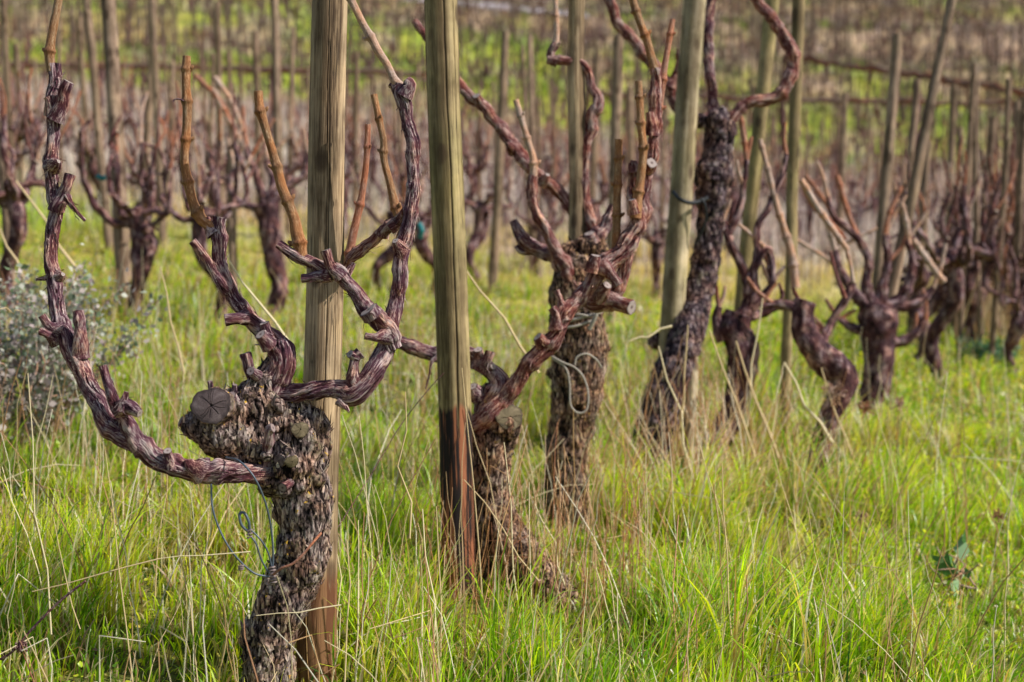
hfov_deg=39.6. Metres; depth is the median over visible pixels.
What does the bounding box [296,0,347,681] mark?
wooden post
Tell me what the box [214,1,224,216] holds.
vine stake
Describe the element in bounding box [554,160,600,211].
grape vine
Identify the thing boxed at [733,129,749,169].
grape vine
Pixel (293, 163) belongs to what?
grape vine
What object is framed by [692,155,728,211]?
grape vine
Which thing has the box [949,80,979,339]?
vine stake
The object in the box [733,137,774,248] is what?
grape vine
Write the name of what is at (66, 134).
grape vine
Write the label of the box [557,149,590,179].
grape vine
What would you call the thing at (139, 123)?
grape vine
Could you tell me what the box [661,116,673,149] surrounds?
grape vine
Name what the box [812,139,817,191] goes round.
vine stake
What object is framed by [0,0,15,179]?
vine stake
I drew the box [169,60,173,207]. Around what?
vine stake
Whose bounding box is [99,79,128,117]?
grape vine
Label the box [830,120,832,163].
vine stake
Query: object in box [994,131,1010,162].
grape vine
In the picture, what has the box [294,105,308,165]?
grape vine
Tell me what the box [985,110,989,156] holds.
vine stake
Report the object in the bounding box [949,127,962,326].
vine stake
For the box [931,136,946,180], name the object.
grape vine
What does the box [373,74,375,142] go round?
vine stake
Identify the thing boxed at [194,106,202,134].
grape vine
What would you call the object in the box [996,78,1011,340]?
vine stake
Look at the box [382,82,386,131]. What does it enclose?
vine stake
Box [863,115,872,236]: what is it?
vine stake
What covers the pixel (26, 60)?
grape vine
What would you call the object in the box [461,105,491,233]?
grape vine
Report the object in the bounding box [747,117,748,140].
vine stake
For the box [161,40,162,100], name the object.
vine stake
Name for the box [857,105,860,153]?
vine stake
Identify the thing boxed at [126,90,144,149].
grape vine
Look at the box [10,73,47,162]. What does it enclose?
grape vine
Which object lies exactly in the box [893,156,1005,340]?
grape vine
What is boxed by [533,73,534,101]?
vine stake
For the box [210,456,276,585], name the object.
tie wire
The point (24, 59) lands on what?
vine stake
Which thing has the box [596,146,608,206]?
grape vine
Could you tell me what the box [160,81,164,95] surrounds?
grape vine
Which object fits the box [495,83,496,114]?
vine stake
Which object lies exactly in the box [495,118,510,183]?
grape vine
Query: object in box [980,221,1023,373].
grape vine
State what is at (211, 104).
vine stake
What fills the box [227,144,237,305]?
vine stake
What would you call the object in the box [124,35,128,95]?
vine stake
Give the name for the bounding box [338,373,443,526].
bramble stem
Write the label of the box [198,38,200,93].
vine stake
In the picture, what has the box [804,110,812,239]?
vine stake
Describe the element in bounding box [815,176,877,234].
grape vine
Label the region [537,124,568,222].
grape vine
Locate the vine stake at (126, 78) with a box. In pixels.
[125,64,129,149]
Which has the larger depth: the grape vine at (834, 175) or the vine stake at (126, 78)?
the grape vine at (834, 175)
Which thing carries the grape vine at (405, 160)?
on the ground at (486, 50)
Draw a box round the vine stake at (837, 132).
[837,112,838,152]
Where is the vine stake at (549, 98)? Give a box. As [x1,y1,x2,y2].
[548,76,550,125]
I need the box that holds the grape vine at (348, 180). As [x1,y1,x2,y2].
[344,121,363,239]
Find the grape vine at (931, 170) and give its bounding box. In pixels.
[929,147,945,191]
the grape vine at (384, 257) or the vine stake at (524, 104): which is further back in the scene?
the vine stake at (524, 104)
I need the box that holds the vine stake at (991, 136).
[980,116,996,276]
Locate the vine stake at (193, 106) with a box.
[189,70,195,177]
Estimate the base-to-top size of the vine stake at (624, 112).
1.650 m
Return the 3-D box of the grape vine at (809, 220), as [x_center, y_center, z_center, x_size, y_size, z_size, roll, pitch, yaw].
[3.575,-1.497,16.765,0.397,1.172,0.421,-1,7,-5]
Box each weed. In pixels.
[13,641,33,681]
[820,381,846,491]
[832,509,867,568]
[857,400,875,480]
[882,396,905,487]
[925,531,978,596]
[954,332,1021,368]
[992,508,1006,566]
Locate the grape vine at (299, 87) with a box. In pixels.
[294,74,304,108]
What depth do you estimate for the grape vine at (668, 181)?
23.35 m
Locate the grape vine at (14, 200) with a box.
[0,67,81,315]
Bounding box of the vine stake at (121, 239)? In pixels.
[101,0,131,304]
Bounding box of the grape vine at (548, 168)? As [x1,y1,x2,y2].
[542,117,560,175]
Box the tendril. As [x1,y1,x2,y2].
[272,532,321,575]
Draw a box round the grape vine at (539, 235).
[513,154,568,277]
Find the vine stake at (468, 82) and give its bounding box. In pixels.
[467,60,470,119]
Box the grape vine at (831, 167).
[825,148,837,183]
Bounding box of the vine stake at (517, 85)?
[517,72,518,98]
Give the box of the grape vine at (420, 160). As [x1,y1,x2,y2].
[419,139,428,184]
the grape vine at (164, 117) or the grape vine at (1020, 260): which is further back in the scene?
the grape vine at (164, 117)
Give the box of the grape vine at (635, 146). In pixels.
[634,129,637,160]
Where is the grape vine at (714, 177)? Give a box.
[604,0,800,473]
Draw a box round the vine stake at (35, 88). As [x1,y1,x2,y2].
[33,58,40,166]
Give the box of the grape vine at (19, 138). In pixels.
[11,69,42,170]
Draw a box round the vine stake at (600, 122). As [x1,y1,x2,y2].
[599,88,603,160]
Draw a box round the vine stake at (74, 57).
[73,37,75,83]
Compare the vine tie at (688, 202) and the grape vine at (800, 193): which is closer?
the vine tie at (688, 202)
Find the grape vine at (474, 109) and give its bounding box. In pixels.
[460,92,489,122]
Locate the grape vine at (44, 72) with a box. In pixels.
[33,57,46,89]
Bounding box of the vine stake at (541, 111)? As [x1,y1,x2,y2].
[540,96,542,129]
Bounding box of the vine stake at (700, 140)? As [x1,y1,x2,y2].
[698,105,701,154]
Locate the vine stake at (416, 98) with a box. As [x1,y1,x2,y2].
[413,64,419,127]
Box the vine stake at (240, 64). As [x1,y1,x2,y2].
[239,46,241,106]
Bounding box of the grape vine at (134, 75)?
[124,57,144,97]
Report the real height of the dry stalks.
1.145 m
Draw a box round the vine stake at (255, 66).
[251,31,262,238]
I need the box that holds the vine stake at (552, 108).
[551,86,554,135]
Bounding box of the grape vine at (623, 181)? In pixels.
[622,143,638,189]
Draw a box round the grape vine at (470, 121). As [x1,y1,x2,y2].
[461,103,476,139]
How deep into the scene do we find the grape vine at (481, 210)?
9.89 m
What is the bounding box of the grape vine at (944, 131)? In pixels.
[940,117,959,143]
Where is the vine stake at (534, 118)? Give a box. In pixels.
[534,102,535,137]
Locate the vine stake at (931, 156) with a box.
[930,131,931,187]
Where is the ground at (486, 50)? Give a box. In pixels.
[0,0,1023,681]
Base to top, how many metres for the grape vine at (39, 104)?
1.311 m
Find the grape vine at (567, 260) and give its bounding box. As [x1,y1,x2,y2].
[412,0,612,534]
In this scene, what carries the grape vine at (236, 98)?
on the ground at (486, 50)
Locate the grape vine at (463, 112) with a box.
[461,87,470,127]
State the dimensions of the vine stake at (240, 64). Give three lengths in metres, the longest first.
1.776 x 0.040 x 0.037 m
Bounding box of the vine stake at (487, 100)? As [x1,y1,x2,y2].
[485,91,488,181]
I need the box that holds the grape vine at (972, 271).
[926,141,1011,348]
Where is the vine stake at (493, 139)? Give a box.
[492,81,494,184]
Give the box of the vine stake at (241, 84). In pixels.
[239,58,243,130]
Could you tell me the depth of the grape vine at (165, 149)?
13.05 m
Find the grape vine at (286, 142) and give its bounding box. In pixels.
[284,90,299,145]
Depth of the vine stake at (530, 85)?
11.98 m
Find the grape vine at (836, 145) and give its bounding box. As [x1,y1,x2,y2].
[833,139,849,158]
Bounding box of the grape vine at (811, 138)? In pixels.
[808,123,819,154]
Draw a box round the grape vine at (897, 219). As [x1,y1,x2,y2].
[875,172,898,229]
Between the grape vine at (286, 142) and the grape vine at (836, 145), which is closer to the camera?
the grape vine at (286, 142)
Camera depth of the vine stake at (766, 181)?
22.19 m
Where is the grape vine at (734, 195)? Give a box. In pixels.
[723,156,763,257]
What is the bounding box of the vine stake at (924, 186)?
[906,140,931,347]
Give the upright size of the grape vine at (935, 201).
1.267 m
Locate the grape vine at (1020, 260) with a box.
[1003,196,1023,296]
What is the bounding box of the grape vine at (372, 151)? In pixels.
[350,108,385,158]
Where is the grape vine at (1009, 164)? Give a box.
[991,142,1012,316]
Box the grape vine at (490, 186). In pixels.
[462,117,522,228]
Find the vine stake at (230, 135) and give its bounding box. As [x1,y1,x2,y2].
[226,51,232,143]
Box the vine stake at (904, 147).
[898,136,906,225]
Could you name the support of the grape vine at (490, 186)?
on the ground at (486, 50)
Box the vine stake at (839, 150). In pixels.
[837,128,840,192]
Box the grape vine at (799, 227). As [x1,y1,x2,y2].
[783,177,821,238]
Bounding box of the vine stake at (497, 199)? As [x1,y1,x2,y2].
[487,31,509,294]
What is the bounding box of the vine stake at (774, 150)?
[773,114,775,179]
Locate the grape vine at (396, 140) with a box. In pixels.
[387,105,398,159]
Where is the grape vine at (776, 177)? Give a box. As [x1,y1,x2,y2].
[768,145,778,182]
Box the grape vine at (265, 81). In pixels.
[259,63,268,91]
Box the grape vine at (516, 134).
[509,111,527,142]
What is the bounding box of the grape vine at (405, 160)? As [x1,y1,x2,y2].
[389,133,428,208]
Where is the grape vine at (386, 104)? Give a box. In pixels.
[381,88,394,116]
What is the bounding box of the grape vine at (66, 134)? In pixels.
[45,89,79,151]
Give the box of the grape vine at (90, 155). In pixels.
[67,95,108,209]
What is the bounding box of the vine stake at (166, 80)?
[164,59,168,133]
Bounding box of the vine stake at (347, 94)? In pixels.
[347,68,348,131]
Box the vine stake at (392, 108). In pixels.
[390,88,397,186]
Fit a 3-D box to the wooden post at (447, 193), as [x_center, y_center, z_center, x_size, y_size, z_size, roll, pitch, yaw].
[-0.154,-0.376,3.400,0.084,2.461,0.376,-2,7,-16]
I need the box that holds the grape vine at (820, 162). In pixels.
[812,147,831,183]
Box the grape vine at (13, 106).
[11,86,34,161]
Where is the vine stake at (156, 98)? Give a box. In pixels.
[148,0,167,249]
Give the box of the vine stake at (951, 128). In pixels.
[945,84,956,327]
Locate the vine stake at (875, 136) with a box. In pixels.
[873,121,876,161]
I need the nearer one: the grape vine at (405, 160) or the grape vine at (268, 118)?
the grape vine at (405, 160)
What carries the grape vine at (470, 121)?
on the ground at (486, 50)
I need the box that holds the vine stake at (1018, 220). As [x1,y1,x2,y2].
[1012,97,1023,356]
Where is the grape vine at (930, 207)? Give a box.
[917,180,945,230]
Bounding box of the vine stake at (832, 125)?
[832,104,832,157]
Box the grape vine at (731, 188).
[730,159,742,189]
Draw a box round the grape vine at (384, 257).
[351,151,431,294]
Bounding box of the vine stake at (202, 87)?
[199,53,207,161]
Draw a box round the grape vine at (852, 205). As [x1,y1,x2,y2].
[833,163,874,232]
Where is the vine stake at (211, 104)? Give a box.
[207,53,214,241]
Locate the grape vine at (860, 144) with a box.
[851,131,865,157]
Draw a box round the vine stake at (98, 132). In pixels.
[82,0,113,255]
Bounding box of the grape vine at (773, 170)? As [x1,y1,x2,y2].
[758,154,779,210]
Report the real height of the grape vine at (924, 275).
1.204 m
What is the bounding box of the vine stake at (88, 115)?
[85,80,91,143]
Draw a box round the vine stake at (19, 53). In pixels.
[17,42,19,70]
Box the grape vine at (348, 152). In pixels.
[345,110,364,172]
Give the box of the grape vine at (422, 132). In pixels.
[418,102,428,160]
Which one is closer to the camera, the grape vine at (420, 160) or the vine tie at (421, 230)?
the vine tie at (421, 230)
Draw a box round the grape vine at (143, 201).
[107,110,179,241]
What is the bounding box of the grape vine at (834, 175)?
[827,139,855,196]
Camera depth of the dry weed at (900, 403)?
4.69 m
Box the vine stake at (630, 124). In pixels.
[627,86,636,264]
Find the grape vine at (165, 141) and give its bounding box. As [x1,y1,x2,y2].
[152,113,178,146]
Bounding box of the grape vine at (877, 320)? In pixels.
[798,161,946,413]
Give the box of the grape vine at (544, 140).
[535,117,549,166]
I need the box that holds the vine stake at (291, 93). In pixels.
[286,26,294,239]
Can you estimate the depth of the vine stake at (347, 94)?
28.62 m
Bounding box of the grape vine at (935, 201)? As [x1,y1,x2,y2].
[931,176,946,230]
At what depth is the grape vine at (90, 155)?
12.14 m
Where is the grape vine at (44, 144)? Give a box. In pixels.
[21,92,73,146]
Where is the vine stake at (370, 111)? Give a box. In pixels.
[368,82,372,143]
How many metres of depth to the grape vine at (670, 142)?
28.62 m
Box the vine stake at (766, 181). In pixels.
[765,128,768,201]
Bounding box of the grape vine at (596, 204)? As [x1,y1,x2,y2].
[567,131,608,224]
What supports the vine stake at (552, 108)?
on the ground at (486, 50)
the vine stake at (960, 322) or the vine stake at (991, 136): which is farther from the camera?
the vine stake at (991, 136)
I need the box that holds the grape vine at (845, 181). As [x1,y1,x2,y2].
[833,163,850,195]
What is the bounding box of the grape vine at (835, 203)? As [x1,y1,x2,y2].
[816,182,847,247]
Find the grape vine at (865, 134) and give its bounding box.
[862,111,876,156]
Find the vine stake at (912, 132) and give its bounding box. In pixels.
[895,79,920,352]
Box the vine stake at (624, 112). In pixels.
[623,106,625,167]
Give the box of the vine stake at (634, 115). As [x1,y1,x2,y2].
[633,105,635,153]
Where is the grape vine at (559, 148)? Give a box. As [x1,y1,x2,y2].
[544,119,567,164]
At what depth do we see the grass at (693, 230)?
34.55 m
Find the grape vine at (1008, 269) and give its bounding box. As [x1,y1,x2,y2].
[979,185,1023,339]
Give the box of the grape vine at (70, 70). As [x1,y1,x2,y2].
[62,53,75,76]
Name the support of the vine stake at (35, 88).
on the ground at (486, 50)
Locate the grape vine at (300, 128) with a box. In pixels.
[293,110,308,179]
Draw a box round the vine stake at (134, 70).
[132,47,136,99]
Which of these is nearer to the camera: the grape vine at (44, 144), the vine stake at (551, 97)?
the grape vine at (44, 144)
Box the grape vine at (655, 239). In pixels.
[641,198,666,299]
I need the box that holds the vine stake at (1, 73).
[0,60,2,83]
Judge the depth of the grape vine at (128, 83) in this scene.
35.36 m
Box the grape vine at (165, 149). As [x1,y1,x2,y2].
[135,116,181,164]
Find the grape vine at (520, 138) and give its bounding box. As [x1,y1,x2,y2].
[518,128,535,175]
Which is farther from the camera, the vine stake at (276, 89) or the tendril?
the vine stake at (276, 89)
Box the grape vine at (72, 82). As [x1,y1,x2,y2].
[68,69,79,100]
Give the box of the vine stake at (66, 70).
[64,52,68,116]
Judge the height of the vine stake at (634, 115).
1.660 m
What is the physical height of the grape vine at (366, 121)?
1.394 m
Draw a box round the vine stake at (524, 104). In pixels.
[520,46,532,273]
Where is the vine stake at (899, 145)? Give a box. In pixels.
[898,129,901,164]
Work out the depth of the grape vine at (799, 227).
15.98 m
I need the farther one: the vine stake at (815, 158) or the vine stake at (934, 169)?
the vine stake at (815, 158)
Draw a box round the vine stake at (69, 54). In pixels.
[68,41,69,80]
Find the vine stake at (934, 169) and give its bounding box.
[933,143,936,221]
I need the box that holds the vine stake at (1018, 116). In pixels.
[1016,109,1019,178]
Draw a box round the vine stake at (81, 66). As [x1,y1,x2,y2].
[76,17,93,210]
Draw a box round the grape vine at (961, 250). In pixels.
[893,137,1017,381]
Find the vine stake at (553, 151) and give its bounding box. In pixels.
[551,97,556,177]
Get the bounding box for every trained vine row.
[0,59,425,121]
[584,91,1013,169]
[778,53,1023,214]
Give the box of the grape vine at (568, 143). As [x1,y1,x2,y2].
[562,117,590,159]
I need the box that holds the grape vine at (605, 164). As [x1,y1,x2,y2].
[597,142,622,180]
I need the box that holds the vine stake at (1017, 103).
[1005,100,1020,326]
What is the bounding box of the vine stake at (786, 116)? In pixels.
[785,108,786,130]
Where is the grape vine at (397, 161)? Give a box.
[374,115,404,172]
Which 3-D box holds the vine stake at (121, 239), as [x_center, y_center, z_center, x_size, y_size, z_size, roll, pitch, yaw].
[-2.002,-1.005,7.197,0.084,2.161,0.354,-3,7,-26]
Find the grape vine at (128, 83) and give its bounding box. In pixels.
[121,62,132,104]
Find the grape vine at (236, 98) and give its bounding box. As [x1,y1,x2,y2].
[232,82,246,108]
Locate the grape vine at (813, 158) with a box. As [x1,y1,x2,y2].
[800,151,819,177]
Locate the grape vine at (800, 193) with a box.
[776,149,824,209]
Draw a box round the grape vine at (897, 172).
[882,150,902,199]
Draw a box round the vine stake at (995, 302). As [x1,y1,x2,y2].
[988,138,1010,365]
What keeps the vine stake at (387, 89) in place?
on the ground at (486, 50)
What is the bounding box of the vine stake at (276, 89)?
[270,0,286,271]
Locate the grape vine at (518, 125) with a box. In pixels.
[512,91,527,130]
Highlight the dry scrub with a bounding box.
[2,70,1008,309]
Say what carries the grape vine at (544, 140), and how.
on the ground at (486, 50)
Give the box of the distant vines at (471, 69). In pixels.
[0,0,1023,154]
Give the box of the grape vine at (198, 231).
[159,89,265,325]
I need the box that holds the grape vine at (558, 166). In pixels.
[536,119,567,180]
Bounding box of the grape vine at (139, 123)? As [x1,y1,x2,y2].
[133,92,153,168]
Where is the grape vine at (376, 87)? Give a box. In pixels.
[368,76,385,95]
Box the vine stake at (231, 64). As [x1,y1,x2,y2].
[230,47,232,92]
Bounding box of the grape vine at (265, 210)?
[194,74,307,313]
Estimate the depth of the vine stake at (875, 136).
34.43 m
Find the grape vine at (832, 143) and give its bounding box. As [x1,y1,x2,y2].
[827,126,836,163]
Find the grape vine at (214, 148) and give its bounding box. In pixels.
[194,97,227,176]
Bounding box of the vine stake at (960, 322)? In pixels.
[956,63,976,358]
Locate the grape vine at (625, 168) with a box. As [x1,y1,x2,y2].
[621,132,638,177]
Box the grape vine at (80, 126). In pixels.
[70,104,93,158]
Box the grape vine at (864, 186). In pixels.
[851,163,877,198]
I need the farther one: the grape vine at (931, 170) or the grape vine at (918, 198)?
the grape vine at (931, 170)
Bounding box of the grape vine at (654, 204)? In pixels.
[621,181,656,269]
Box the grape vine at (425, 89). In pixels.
[423,77,427,111]
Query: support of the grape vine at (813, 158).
on the ground at (486, 50)
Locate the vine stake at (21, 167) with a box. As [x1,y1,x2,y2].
[14,43,25,206]
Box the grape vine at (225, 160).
[202,110,248,204]
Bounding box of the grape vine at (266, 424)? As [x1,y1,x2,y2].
[36,0,423,681]
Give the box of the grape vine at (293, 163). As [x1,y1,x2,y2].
[246,123,305,211]
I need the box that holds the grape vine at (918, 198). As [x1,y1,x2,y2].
[896,184,933,211]
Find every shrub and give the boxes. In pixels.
[0,243,167,445]
[0,335,77,456]
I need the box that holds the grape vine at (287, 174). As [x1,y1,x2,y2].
[262,106,301,209]
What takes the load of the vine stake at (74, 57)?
on the ground at (486, 50)
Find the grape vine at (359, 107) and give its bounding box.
[349,90,364,124]
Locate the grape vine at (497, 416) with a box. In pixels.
[399,0,675,609]
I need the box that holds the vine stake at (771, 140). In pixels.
[769,121,773,164]
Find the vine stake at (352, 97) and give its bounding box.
[352,80,353,153]
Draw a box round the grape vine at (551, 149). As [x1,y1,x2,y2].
[542,136,552,168]
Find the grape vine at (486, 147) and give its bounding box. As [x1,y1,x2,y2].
[471,122,489,177]
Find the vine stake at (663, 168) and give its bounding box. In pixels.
[659,98,666,230]
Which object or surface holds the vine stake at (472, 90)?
on the ground at (486, 50)
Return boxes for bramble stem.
[0,580,85,659]
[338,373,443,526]
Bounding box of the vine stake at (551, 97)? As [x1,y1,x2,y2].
[550,81,551,120]
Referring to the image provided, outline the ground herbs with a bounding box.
[0,236,1023,681]
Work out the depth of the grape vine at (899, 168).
29.49 m
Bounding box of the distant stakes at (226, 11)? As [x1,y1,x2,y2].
[0,0,1023,172]
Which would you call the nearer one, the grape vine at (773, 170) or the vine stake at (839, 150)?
the grape vine at (773, 170)
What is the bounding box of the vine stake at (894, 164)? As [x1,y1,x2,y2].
[891,136,895,226]
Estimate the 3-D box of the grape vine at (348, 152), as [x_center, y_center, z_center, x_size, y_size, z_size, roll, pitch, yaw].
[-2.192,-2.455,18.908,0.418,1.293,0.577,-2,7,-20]
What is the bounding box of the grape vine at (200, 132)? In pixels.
[194,103,208,151]
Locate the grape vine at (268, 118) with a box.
[242,90,272,167]
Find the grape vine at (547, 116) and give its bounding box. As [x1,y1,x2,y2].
[543,98,553,129]
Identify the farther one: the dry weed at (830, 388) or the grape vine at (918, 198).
the grape vine at (918, 198)
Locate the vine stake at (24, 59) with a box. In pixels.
[22,37,26,84]
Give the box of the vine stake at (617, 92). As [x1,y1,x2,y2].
[603,36,623,321]
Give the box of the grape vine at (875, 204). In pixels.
[869,157,891,234]
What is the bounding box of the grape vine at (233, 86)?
[222,71,235,94]
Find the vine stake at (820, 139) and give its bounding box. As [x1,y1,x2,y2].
[819,120,821,157]
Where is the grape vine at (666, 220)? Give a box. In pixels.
[654,180,696,258]
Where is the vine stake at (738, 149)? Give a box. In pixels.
[735,125,740,185]
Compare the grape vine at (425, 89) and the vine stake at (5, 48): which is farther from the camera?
the grape vine at (425, 89)
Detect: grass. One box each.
[0,0,1023,137]
[0,45,1012,270]
[0,173,1023,495]
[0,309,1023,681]
[0,350,1023,681]
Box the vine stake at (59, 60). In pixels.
[57,17,62,183]
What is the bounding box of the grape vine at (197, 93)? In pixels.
[191,62,205,97]
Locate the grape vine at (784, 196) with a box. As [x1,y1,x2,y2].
[779,158,802,204]
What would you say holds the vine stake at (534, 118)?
on the ground at (486, 50)
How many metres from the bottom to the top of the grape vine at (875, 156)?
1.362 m
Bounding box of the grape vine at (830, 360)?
[746,178,858,478]
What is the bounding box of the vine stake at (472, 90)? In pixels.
[471,71,473,119]
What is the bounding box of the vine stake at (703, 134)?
[701,110,706,154]
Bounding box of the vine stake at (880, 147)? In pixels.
[875,122,882,225]
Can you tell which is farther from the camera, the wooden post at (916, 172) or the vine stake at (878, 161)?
the vine stake at (878, 161)
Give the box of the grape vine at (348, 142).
[345,108,352,151]
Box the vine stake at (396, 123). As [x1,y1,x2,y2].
[395,101,397,154]
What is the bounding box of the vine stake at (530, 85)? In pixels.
[527,35,536,238]
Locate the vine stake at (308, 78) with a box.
[307,67,309,130]
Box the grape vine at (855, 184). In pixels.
[845,145,867,200]
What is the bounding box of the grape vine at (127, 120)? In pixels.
[86,57,135,177]
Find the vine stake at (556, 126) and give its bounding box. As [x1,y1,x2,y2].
[554,94,556,166]
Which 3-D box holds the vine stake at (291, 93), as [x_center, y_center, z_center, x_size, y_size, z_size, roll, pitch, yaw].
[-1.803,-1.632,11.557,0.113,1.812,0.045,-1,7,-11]
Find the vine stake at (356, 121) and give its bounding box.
[352,51,358,215]
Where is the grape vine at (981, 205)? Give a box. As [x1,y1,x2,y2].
[978,132,1023,326]
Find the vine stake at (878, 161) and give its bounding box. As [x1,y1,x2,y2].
[876,130,879,191]
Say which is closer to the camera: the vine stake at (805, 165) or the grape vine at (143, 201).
the grape vine at (143, 201)
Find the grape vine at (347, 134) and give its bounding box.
[345,99,348,139]
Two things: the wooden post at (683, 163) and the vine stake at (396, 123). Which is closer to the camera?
the wooden post at (683, 163)
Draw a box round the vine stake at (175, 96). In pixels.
[174,65,176,132]
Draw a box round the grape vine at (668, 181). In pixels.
[653,161,670,204]
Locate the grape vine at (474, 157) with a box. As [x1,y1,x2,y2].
[463,125,490,161]
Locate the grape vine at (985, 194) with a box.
[934,127,1023,340]
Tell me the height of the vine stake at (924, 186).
1.528 m
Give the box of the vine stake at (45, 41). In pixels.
[45,26,47,86]
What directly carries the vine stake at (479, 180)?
on the ground at (486, 50)
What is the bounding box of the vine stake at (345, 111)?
[345,86,346,134]
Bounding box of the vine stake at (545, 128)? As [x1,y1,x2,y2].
[544,102,546,160]
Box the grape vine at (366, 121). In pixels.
[359,95,372,131]
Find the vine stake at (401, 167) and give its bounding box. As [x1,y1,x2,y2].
[398,69,403,198]
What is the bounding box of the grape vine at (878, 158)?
[873,147,901,175]
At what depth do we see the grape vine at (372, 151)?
22.50 m
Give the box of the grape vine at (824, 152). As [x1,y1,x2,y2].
[801,132,835,175]
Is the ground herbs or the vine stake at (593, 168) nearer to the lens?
the ground herbs
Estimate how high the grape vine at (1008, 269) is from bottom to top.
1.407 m
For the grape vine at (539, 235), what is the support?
on the ground at (486, 50)
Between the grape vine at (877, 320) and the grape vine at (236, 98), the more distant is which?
the grape vine at (236, 98)
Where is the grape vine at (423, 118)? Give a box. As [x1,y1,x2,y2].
[417,106,426,130]
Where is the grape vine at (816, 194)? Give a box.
[809,146,828,197]
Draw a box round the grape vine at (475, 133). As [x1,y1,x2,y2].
[467,110,485,148]
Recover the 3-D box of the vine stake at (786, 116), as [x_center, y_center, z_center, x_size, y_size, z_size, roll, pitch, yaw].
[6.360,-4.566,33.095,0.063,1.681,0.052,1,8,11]
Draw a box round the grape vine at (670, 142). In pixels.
[666,129,672,152]
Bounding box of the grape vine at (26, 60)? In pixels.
[11,35,29,86]
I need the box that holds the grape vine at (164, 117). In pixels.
[162,87,179,134]
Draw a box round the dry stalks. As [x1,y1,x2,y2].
[0,181,1023,681]
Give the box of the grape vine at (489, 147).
[483,120,513,166]
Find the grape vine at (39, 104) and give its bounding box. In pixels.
[37,81,45,123]
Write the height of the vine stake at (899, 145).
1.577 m
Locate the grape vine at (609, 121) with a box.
[604,110,622,129]
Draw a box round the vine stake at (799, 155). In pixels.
[798,115,801,186]
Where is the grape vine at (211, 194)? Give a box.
[181,123,248,230]
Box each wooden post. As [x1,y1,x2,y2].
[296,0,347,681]
[424,0,475,600]
[567,0,589,500]
[658,0,705,461]
[681,357,697,474]
[734,0,779,310]
[780,0,804,437]
[872,33,903,294]
[887,0,956,299]
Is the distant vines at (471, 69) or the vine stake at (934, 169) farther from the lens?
the distant vines at (471, 69)
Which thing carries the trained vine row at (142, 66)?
on the ground at (486, 50)
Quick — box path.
[412,0,588,17]
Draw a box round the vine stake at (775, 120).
[775,103,776,143]
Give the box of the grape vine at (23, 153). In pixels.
[0,61,43,207]
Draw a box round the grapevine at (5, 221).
[0,121,16,291]
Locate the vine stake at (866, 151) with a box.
[865,129,867,182]
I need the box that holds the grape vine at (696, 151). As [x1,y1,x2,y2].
[670,122,699,172]
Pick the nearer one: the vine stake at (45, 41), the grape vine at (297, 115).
the grape vine at (297, 115)
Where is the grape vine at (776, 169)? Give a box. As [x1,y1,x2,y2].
[764,151,778,189]
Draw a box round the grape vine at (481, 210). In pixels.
[464,146,513,281]
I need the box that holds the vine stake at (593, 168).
[589,52,599,198]
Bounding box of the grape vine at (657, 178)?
[648,136,672,203]
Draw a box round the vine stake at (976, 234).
[972,97,982,342]
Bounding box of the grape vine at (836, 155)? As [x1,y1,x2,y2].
[827,127,847,173]
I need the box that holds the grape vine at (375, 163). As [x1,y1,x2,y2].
[359,121,389,205]
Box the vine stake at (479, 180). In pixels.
[477,90,481,200]
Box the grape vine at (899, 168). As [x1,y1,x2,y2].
[897,141,901,187]
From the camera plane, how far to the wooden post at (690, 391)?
4.82 m
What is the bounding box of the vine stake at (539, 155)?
[535,96,543,213]
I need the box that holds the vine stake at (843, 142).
[833,92,847,286]
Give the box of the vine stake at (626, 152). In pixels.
[625,90,628,212]
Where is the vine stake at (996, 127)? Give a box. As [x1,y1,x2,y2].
[995,112,998,144]
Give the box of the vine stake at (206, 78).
[203,58,207,155]
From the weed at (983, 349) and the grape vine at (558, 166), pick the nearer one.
the weed at (983, 349)
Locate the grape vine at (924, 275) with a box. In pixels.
[888,190,963,364]
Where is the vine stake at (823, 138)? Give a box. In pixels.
[822,116,824,171]
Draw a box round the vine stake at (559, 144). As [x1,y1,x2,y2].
[558,105,560,156]
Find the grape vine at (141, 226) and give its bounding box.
[69,80,181,317]
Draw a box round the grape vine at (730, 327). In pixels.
[694,115,799,456]
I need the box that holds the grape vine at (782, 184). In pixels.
[761,162,785,213]
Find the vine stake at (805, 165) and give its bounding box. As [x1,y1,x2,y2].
[802,131,808,197]
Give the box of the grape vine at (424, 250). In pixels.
[387,136,434,298]
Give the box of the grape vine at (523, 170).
[514,140,543,179]
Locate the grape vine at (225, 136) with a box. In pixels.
[223,97,239,143]
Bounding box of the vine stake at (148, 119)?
[140,45,152,199]
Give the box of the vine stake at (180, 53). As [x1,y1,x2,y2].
[179,47,182,118]
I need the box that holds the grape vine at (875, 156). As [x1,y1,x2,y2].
[871,135,877,173]
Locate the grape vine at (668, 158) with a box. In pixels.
[638,141,671,175]
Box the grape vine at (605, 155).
[597,141,608,175]
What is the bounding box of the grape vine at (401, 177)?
[371,109,428,205]
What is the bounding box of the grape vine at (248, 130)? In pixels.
[223,116,253,156]
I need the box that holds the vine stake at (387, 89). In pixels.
[386,76,388,102]
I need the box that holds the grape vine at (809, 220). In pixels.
[799,165,833,246]
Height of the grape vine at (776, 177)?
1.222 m
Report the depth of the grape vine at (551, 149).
23.37 m
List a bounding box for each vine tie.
[95,174,105,180]
[417,222,424,238]
[551,353,601,413]
[567,311,603,329]
[671,190,707,242]

